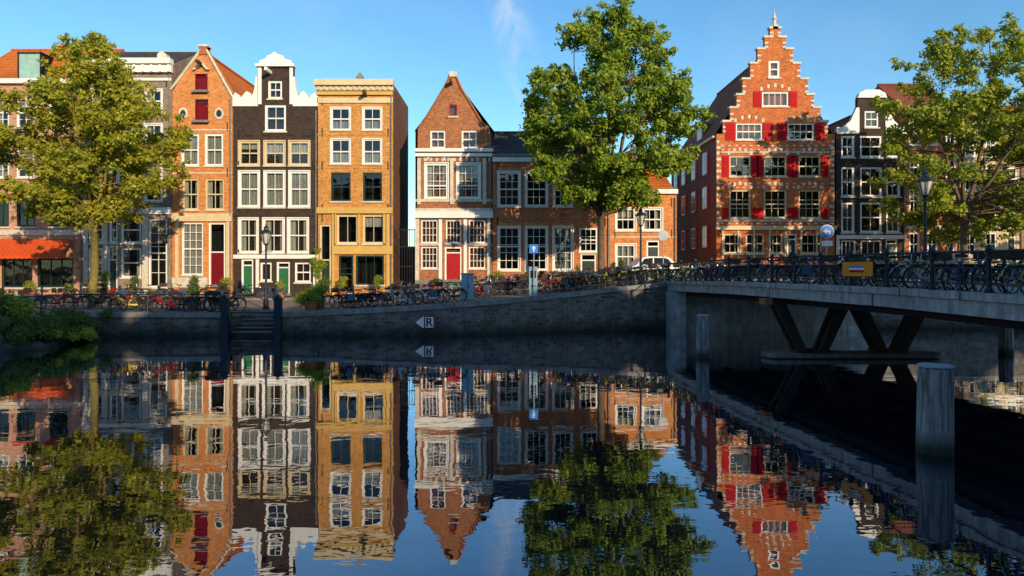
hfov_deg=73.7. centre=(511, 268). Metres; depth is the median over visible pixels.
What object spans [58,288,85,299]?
cafe table and chairs
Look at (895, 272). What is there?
bicycle
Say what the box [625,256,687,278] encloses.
parked car
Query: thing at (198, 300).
bicycle
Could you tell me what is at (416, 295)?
bicycle
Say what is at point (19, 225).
window frames
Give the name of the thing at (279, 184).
curtains
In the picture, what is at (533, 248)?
traffic sign
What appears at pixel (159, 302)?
bicycle
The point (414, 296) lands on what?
bicycle
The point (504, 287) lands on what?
bicycle
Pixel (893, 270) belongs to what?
bicycle
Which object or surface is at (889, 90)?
roof
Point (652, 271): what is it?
bicycle
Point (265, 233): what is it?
street lamp
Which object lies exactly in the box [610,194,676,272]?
walls
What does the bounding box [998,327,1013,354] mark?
mooring post
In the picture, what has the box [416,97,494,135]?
roof
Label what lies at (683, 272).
bicycle
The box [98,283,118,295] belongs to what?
bicycle
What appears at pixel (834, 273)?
bicycle
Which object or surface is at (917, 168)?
window frames
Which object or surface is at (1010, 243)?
doors
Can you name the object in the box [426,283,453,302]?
bicycle
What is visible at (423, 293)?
bicycle
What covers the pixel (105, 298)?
bicycle
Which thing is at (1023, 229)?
walls
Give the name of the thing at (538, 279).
bicycle
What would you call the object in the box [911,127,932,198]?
curtains
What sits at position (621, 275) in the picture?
bicycle
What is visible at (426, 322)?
mooring sign
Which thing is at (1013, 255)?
bicycle
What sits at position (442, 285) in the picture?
bicycle
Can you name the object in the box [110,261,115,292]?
doors
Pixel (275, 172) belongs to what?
window frames
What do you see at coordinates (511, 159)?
facade trim
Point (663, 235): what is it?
traffic sign
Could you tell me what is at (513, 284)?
bicycle
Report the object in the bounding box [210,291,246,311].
bicycle
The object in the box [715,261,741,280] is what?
bicycle
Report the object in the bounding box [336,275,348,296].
potted plant
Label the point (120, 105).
linden tree
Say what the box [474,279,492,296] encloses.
bicycle
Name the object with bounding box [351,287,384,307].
bicycle
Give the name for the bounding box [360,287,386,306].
bicycle
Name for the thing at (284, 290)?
bicycle
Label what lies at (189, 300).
bicycle
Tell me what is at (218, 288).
bicycle
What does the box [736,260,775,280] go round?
bicycle
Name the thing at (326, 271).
doors
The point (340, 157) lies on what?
curtains
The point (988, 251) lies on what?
bridge railing
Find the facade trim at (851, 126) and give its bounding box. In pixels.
[835,90,906,263]
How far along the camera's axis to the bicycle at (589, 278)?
38.77 m
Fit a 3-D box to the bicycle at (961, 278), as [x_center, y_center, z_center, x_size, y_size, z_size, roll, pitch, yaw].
[11.873,0.088,17.802,1.845,1.085,0.624,0,3,-18]
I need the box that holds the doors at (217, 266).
[197,75,223,284]
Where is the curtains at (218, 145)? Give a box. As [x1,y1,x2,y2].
[185,136,222,273]
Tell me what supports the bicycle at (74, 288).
on the ground at (293, 307)
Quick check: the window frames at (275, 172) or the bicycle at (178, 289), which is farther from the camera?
the window frames at (275, 172)
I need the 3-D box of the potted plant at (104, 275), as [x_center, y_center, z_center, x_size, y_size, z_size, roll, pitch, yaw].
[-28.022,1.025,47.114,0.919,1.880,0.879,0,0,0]
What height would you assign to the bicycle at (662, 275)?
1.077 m
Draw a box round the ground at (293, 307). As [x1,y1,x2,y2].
[4,275,998,317]
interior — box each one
[0,100,71,285]
[97,92,165,285]
[189,101,223,250]
[323,110,382,289]
[490,132,491,235]
[500,174,595,268]
[617,210,656,245]
[721,119,818,251]
[910,134,948,251]
[966,138,1008,254]
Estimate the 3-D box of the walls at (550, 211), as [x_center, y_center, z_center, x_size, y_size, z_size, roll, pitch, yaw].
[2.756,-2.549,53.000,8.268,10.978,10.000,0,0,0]
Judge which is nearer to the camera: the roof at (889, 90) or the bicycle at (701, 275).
the bicycle at (701, 275)
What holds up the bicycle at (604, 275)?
on the ground at (293, 307)
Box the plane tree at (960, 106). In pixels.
[864,12,1023,263]
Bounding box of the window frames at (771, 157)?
[724,61,820,264]
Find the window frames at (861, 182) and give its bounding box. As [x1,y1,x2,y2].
[841,111,899,260]
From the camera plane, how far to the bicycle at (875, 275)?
21.40 m
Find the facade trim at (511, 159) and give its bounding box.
[492,121,609,286]
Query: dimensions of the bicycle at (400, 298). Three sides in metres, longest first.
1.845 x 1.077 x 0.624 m
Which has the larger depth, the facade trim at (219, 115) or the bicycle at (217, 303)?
the facade trim at (219, 115)
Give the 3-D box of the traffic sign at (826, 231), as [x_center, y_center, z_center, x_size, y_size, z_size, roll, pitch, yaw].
[12.900,-0.579,27.980,0.560,2.430,0.104,0,0,0]
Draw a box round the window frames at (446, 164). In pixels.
[421,105,484,279]
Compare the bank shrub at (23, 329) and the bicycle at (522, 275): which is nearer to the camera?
the bank shrub at (23, 329)
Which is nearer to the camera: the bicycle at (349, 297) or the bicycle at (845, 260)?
the bicycle at (845, 260)
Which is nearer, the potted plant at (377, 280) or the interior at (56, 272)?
the potted plant at (377, 280)
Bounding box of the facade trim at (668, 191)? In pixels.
[610,162,677,276]
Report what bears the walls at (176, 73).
on the ground at (293, 307)
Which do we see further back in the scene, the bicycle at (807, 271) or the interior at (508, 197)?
the interior at (508, 197)
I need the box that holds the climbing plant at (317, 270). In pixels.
[309,247,326,290]
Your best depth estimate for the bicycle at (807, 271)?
25.08 m
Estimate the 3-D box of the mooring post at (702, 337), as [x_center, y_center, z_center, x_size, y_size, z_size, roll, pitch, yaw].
[7.501,3.410,26.903,0.536,3.180,0.533,1,0,-34]
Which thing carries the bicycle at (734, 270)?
on the canal bridge
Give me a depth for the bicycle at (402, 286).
37.11 m
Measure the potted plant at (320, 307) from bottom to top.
1.444 m
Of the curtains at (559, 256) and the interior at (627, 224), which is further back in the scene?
the interior at (627, 224)
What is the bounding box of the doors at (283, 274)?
[244,266,288,292]
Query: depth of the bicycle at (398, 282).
46.42 m
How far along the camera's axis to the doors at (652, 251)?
48.09 m
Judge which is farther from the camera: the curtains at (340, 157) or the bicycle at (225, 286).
the curtains at (340, 157)
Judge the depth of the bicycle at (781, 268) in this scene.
26.54 m
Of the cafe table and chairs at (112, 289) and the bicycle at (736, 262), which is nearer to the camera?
the bicycle at (736, 262)
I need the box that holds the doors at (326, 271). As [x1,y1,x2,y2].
[322,261,329,289]
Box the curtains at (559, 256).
[555,229,570,268]
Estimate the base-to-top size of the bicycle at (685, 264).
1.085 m
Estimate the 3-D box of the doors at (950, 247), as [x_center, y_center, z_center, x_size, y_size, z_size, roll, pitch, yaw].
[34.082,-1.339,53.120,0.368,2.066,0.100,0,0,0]
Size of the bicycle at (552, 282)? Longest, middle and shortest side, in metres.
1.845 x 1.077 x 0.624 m
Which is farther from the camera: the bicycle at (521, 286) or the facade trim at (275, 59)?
the facade trim at (275, 59)
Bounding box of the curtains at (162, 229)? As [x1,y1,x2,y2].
[95,92,165,275]
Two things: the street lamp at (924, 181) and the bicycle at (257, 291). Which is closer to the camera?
the street lamp at (924, 181)
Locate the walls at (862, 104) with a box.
[834,98,903,262]
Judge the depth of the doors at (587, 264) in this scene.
48.09 m
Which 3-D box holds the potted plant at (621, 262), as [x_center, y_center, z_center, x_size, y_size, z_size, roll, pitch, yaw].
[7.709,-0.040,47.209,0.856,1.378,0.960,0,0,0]
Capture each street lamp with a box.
[259,224,272,308]
[635,207,646,282]
[915,168,935,283]
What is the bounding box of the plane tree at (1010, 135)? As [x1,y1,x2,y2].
[984,129,1023,203]
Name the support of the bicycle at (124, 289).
on the ground at (293, 307)
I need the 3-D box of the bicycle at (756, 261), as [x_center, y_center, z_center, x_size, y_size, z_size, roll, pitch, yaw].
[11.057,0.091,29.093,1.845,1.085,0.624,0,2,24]
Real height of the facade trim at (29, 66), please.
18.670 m
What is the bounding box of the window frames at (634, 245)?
[615,207,662,266]
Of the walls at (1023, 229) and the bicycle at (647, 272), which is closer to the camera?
the bicycle at (647, 272)
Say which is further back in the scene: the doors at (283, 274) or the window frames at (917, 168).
the window frames at (917, 168)
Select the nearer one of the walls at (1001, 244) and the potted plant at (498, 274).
the potted plant at (498, 274)
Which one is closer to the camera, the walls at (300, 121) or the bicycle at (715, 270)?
the bicycle at (715, 270)
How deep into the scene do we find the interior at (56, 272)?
49.30 m
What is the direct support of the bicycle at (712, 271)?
on the canal bridge
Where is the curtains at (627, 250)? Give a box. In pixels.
[617,210,659,265]
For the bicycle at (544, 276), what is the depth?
38.65 m
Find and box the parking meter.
[529,267,537,295]
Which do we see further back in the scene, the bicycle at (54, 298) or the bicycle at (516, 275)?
the bicycle at (516, 275)
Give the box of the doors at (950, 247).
[948,241,951,260]
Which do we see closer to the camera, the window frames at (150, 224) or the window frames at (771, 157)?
the window frames at (150, 224)
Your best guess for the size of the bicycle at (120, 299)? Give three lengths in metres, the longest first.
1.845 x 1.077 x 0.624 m
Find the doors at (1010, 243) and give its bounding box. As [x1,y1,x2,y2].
[1008,238,1013,263]
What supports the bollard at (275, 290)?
on the ground at (293, 307)
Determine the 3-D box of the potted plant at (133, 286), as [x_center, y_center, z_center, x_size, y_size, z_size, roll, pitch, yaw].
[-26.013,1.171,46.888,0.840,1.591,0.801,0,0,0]
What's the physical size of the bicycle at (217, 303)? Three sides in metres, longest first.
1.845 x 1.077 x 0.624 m
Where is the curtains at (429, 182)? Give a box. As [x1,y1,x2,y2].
[427,166,477,196]
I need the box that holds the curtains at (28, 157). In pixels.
[0,100,65,214]
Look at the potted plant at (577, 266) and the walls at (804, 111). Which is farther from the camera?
the walls at (804, 111)
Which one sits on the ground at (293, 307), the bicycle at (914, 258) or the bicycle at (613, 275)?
the bicycle at (613, 275)
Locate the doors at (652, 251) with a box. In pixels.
[648,247,657,256]
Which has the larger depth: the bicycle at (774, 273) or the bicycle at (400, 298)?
the bicycle at (400, 298)
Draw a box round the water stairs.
[230,311,273,335]
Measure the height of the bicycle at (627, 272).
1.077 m
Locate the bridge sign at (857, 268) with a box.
[842,261,873,276]
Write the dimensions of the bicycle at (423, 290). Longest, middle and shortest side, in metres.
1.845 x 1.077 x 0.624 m
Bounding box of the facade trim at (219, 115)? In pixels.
[170,44,232,295]
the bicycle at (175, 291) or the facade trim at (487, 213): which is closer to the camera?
the bicycle at (175, 291)
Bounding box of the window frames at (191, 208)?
[182,74,224,284]
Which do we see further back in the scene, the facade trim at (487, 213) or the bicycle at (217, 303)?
the facade trim at (487, 213)
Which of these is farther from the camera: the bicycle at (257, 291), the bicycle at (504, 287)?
the bicycle at (257, 291)
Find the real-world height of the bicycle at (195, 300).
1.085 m
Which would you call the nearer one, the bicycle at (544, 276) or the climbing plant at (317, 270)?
the bicycle at (544, 276)
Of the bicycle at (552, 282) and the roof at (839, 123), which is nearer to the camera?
the bicycle at (552, 282)
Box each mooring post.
[696,314,709,357]
[915,362,955,456]
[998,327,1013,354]
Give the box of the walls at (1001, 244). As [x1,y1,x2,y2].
[949,128,1020,273]
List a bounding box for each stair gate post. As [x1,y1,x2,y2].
[219,294,230,336]
[272,294,283,336]
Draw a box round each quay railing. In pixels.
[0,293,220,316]
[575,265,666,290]
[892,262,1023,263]
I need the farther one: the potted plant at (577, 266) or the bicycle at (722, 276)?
the potted plant at (577, 266)
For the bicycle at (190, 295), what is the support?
on the ground at (293, 307)
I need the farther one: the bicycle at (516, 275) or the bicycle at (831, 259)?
the bicycle at (516, 275)
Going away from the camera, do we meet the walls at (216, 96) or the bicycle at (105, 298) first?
the bicycle at (105, 298)
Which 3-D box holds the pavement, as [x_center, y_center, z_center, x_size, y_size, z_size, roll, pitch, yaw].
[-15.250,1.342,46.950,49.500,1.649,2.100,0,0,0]
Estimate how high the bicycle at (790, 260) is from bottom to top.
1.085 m
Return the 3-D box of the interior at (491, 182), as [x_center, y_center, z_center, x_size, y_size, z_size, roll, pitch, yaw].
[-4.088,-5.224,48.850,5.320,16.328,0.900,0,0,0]
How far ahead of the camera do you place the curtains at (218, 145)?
48.30 m
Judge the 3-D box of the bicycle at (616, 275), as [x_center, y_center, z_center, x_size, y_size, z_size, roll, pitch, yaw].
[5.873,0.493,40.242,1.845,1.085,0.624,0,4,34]
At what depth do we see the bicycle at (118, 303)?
35.84 m
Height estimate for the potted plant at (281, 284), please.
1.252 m
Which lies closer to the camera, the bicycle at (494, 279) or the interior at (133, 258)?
the bicycle at (494, 279)
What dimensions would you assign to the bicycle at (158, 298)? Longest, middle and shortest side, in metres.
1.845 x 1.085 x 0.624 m
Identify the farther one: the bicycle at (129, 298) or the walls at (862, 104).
the walls at (862, 104)
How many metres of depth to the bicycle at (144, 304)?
36.10 m
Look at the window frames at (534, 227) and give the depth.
48.05 m
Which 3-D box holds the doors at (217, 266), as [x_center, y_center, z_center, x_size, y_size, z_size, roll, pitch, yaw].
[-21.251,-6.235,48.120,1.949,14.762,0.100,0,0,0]
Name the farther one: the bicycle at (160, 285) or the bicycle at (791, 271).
the bicycle at (160, 285)
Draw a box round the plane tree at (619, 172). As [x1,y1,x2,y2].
[515,0,717,287]
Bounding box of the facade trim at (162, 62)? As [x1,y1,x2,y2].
[83,51,173,295]
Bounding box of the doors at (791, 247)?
[788,240,794,264]
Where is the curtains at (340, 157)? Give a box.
[333,121,381,226]
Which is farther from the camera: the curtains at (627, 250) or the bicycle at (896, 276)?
the curtains at (627, 250)
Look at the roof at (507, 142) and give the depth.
49.37 m
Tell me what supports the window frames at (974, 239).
attached to the walls at (1001, 244)
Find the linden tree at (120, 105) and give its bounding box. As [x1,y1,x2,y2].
[0,30,195,307]
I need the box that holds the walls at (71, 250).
[0,84,94,295]
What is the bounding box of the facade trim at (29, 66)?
[0,43,86,288]
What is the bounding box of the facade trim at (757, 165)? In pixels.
[674,9,836,259]
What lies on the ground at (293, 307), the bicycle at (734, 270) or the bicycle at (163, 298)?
the bicycle at (163, 298)
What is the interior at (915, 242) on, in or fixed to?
in the walls at (941, 247)
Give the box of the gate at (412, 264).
[408,247,413,289]
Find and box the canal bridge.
[664,281,1023,358]
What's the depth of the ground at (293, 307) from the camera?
39.03 m
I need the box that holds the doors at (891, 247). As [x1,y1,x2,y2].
[887,244,894,262]
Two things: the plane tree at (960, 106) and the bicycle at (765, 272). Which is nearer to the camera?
the bicycle at (765, 272)
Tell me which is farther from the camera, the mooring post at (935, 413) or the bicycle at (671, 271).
the bicycle at (671, 271)
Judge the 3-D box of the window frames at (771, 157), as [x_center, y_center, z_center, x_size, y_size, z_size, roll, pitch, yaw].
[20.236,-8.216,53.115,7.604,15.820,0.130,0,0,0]
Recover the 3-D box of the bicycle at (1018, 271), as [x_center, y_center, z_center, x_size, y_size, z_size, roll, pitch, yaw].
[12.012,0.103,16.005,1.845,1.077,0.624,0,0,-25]
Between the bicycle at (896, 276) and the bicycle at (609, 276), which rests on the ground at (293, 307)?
the bicycle at (609, 276)
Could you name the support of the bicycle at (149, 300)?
on the ground at (293, 307)
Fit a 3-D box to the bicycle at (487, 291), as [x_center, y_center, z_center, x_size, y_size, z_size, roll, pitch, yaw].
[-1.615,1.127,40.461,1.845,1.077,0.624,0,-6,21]
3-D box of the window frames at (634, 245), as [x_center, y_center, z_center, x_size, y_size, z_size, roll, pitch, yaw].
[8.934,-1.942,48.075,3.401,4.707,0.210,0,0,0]
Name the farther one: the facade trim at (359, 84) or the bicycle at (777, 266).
the facade trim at (359, 84)
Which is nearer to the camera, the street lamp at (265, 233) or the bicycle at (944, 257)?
the bicycle at (944, 257)
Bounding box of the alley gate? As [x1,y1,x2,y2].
[394,229,414,290]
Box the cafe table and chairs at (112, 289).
[86,288,114,300]
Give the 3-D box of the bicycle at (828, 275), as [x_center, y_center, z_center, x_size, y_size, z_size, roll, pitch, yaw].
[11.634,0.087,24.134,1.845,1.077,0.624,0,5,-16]
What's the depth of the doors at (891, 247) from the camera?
53.09 m
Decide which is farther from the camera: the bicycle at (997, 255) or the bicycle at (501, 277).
the bicycle at (501, 277)
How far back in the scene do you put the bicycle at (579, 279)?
38.62 m
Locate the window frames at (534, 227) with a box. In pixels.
[497,171,598,270]
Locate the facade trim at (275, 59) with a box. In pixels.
[232,52,317,295]
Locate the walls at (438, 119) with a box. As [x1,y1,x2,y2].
[415,77,492,306]
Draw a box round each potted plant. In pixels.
[23,280,35,295]
[62,283,73,293]
[100,270,112,296]
[127,274,138,295]
[187,284,199,310]
[188,274,200,296]
[220,276,233,295]
[275,280,285,297]
[290,283,330,310]
[312,283,327,309]
[320,275,331,297]
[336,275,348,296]
[373,274,384,292]
[432,277,443,288]
[492,270,504,288]
[574,264,581,275]
[618,258,625,265]
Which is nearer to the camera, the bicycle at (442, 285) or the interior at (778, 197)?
the bicycle at (442, 285)
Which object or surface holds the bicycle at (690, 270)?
on the canal bridge
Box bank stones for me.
[0,331,103,352]
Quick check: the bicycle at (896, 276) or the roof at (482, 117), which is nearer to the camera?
the bicycle at (896, 276)
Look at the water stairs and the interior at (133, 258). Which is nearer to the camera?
the water stairs
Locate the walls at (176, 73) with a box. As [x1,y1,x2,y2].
[83,65,182,295]
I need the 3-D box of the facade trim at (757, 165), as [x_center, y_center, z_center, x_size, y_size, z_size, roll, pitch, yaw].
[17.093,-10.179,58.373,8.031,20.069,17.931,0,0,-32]
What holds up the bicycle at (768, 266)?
on the canal bridge
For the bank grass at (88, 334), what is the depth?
31.50 m
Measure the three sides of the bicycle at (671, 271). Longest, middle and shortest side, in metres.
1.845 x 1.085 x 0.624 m
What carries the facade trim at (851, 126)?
attached to the walls at (862, 104)
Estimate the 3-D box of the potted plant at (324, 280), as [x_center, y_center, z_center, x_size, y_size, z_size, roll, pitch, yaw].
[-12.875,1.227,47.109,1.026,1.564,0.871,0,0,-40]
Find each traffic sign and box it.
[529,244,537,295]
[658,230,668,281]
[820,225,833,280]
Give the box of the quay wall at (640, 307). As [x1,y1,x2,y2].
[0,278,998,337]
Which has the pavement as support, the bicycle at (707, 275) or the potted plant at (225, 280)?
the potted plant at (225, 280)
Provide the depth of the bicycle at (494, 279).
42.02 m
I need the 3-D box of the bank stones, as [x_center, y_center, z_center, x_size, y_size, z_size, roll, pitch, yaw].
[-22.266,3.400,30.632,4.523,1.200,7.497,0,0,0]
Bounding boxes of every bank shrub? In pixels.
[0,289,38,322]
[0,307,115,344]
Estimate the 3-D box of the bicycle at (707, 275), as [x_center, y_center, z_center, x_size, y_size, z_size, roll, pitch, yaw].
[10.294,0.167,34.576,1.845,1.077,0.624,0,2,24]
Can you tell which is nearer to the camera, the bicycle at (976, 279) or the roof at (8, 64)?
the bicycle at (976, 279)
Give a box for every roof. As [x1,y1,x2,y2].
[0,49,124,77]
[109,52,196,69]
[213,56,254,96]
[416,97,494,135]
[492,131,605,153]
[638,173,673,188]
[680,61,832,153]
[828,114,851,133]
[875,84,938,116]
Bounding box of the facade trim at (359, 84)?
[314,71,393,294]
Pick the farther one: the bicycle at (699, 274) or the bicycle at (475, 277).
the bicycle at (475, 277)
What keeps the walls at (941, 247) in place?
on the ground at (293, 307)
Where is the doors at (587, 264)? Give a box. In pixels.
[582,261,593,278]
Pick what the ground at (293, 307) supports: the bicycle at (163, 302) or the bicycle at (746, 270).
the bicycle at (163, 302)
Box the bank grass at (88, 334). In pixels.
[8,325,98,342]
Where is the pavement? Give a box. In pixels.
[14,277,627,299]
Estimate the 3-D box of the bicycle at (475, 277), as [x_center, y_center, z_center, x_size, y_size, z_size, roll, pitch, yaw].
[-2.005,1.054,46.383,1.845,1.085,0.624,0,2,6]
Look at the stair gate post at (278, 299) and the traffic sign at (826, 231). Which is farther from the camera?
the stair gate post at (278, 299)
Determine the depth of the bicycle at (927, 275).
19.36 m
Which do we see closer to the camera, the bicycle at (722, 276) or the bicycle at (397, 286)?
the bicycle at (722, 276)
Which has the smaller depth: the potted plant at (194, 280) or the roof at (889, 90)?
the potted plant at (194, 280)
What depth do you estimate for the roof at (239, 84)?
52.00 m
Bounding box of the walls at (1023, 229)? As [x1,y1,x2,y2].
[1009,142,1023,263]
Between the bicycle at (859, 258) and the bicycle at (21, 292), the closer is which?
the bicycle at (859, 258)
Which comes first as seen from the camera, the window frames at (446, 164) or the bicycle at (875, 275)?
the bicycle at (875, 275)
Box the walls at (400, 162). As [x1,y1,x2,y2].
[317,86,407,296]
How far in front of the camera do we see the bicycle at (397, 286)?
36.50 m
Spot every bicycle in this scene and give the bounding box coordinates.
[8,290,29,299]
[19,289,47,308]
[33,289,63,308]
[42,290,78,308]
[58,289,95,308]
[59,283,79,297]
[78,289,109,307]
[79,283,106,296]
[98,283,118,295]
[100,290,136,310]
[107,291,145,311]
[112,291,128,311]
[119,290,146,309]
[121,283,143,295]
[129,291,143,310]
[138,291,148,310]
[139,283,167,296]
[143,290,178,309]
[143,291,152,311]
[148,290,171,309]
[148,291,182,311]
[149,290,182,310]
[163,291,190,310]
[166,283,186,295]
[168,290,197,309]
[174,290,201,310]
[182,290,218,311]
[187,290,203,310]
[199,283,224,296]
[203,291,238,311]
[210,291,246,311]
[211,291,221,311]
[220,283,245,296]
[241,284,263,297]
[259,284,286,299]
[321,289,355,308]
[329,288,362,308]
[338,288,368,307]
[345,288,377,307]
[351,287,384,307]
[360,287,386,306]
[367,286,398,306]
[378,285,408,305]
[381,286,414,305]
[392,285,416,304]
[394,280,417,293]
[401,285,422,304]
[403,284,433,303]
[410,284,444,303]
[419,284,449,302]
[421,279,446,289]
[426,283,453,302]
[435,282,467,301]
[448,277,460,291]
[474,276,493,288]
[474,278,498,295]
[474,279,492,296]
[475,277,500,294]
[480,277,509,294]
[489,277,517,294]
[494,277,524,294]
[495,274,518,287]
[499,276,525,292]
[505,276,528,293]
[518,274,546,291]
[537,273,562,290]
[538,274,561,292]
[539,271,561,285]
[545,274,562,292]
[548,273,578,291]
[549,273,571,291]
[558,272,587,290]
[559,273,582,290]
[563,271,593,290]
[571,271,596,289]
[573,270,604,288]
[580,270,604,288]
[591,269,617,286]
[599,268,616,285]
[603,267,632,285]
[605,268,624,285]
[610,267,637,284]
[615,266,640,284]
[618,266,643,284]
[625,265,655,283]
[639,264,655,282]
[640,263,670,281]
[647,265,672,281]
[649,263,679,281]
[656,264,682,280]
[671,262,698,280]
[676,264,700,280]
[679,263,706,280]
[683,262,714,280]
[688,262,714,280]
[690,262,723,279]
[693,261,727,280]
[697,261,733,280]
[703,262,730,280]
[708,261,744,280]
[710,262,744,280]
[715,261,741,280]
[723,260,755,281]
[723,260,759,280]
[727,260,761,281]
[732,260,773,280]
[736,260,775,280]
[737,259,779,281]
[745,259,783,282]
[750,259,785,282]
[756,258,792,282]
[760,259,805,281]
[761,258,802,281]
[771,257,809,283]
[775,257,818,283]
[784,256,831,283]
[790,257,832,283]
[797,258,844,284]
[805,256,857,284]
[822,256,867,284]
[822,257,858,284]
[831,256,867,285]
[832,255,884,285]
[841,256,900,286]
[848,255,882,285]
[859,255,898,285]
[868,254,926,287]
[871,254,938,288]
[880,254,950,289]
[890,254,962,289]
[900,254,968,289]
[901,253,977,290]
[927,251,977,290]
[940,253,996,291]
[963,253,1016,291]
[971,253,1022,291]
[992,252,1023,293]
[1000,252,1023,293]
[1001,259,1023,293]
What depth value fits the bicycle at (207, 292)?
35.71 m
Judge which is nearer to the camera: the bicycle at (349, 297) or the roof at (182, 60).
the bicycle at (349, 297)
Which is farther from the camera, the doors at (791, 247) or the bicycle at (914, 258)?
the doors at (791, 247)
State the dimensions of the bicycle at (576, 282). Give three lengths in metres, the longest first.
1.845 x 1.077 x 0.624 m
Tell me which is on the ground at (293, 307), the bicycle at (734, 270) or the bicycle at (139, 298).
the bicycle at (139, 298)
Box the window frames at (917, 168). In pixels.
[909,122,955,263]
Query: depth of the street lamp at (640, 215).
40.22 m
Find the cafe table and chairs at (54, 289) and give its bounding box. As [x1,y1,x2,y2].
[26,288,55,301]
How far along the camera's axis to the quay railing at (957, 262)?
39.58 m
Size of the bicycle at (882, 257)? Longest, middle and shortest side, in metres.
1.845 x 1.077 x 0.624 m
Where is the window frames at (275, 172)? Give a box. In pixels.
[238,81,310,292]
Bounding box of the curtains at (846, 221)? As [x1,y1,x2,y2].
[843,179,896,230]
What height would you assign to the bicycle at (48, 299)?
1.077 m
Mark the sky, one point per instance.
(845, 48)
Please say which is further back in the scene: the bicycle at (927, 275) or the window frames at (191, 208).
the window frames at (191, 208)
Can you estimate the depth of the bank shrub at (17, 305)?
30.77 m
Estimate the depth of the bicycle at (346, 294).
36.85 m
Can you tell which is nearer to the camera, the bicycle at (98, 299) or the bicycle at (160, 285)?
the bicycle at (98, 299)
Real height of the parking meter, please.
1.620 m
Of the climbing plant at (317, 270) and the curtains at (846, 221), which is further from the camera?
the curtains at (846, 221)
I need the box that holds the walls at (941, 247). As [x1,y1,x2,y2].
[894,115,958,271]
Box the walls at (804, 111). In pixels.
[671,29,834,274]
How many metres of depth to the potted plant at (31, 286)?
46.71 m
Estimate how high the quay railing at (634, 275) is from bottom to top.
1.568 m
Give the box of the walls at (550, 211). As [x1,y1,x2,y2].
[492,154,609,288]
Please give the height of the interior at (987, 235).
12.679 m
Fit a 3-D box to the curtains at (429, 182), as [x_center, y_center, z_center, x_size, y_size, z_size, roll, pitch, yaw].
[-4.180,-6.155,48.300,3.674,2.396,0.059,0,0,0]
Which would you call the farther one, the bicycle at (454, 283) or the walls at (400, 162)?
the walls at (400, 162)
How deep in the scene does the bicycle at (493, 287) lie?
41.03 m
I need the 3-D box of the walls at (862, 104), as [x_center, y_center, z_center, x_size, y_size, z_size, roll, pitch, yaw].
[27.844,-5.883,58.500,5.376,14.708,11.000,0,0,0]
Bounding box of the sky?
[0,0,1023,245]
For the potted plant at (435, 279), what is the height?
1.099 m
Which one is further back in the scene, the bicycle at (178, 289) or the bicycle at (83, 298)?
the bicycle at (178, 289)
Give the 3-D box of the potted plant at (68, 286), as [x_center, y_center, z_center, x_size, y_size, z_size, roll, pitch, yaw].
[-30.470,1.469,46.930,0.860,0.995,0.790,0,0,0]
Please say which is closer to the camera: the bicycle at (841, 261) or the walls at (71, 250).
the bicycle at (841, 261)
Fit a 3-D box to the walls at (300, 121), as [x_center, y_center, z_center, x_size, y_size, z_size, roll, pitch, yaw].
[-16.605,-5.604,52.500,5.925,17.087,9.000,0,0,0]
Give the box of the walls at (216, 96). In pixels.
[172,50,233,295]
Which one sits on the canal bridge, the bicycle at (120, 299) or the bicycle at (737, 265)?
the bicycle at (737, 265)
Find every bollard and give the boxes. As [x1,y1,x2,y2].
[235,286,237,299]
[274,286,276,296]
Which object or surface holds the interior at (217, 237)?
in the walls at (216, 96)
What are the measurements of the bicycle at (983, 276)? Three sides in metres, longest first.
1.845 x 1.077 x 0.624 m
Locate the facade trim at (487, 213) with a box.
[414,71,492,292]
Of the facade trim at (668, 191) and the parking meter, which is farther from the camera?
the facade trim at (668, 191)
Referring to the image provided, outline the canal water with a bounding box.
[0,313,1023,575]
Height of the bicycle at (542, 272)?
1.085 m
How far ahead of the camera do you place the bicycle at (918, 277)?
18.97 m
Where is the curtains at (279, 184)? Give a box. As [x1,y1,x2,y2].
[242,144,307,250]
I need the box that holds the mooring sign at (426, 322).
[415,316,434,328]
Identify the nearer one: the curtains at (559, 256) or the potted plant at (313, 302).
the potted plant at (313, 302)
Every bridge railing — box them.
[667,244,1023,292]
[862,258,1022,283]
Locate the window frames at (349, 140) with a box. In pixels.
[320,107,383,292]
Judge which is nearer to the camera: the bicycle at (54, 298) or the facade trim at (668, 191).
the bicycle at (54, 298)
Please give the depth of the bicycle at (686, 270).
36.22 m
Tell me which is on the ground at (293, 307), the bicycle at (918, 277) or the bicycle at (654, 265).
the bicycle at (654, 265)
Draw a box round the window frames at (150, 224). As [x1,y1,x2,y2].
[89,88,166,290]
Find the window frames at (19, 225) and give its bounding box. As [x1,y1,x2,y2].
[0,98,72,286]
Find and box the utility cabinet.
[461,273,473,300]
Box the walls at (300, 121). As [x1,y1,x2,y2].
[234,67,322,296]
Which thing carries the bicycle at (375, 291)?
on the ground at (293, 307)
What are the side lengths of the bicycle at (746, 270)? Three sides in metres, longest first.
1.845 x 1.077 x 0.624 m
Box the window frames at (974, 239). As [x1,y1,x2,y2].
[965,133,1016,263]

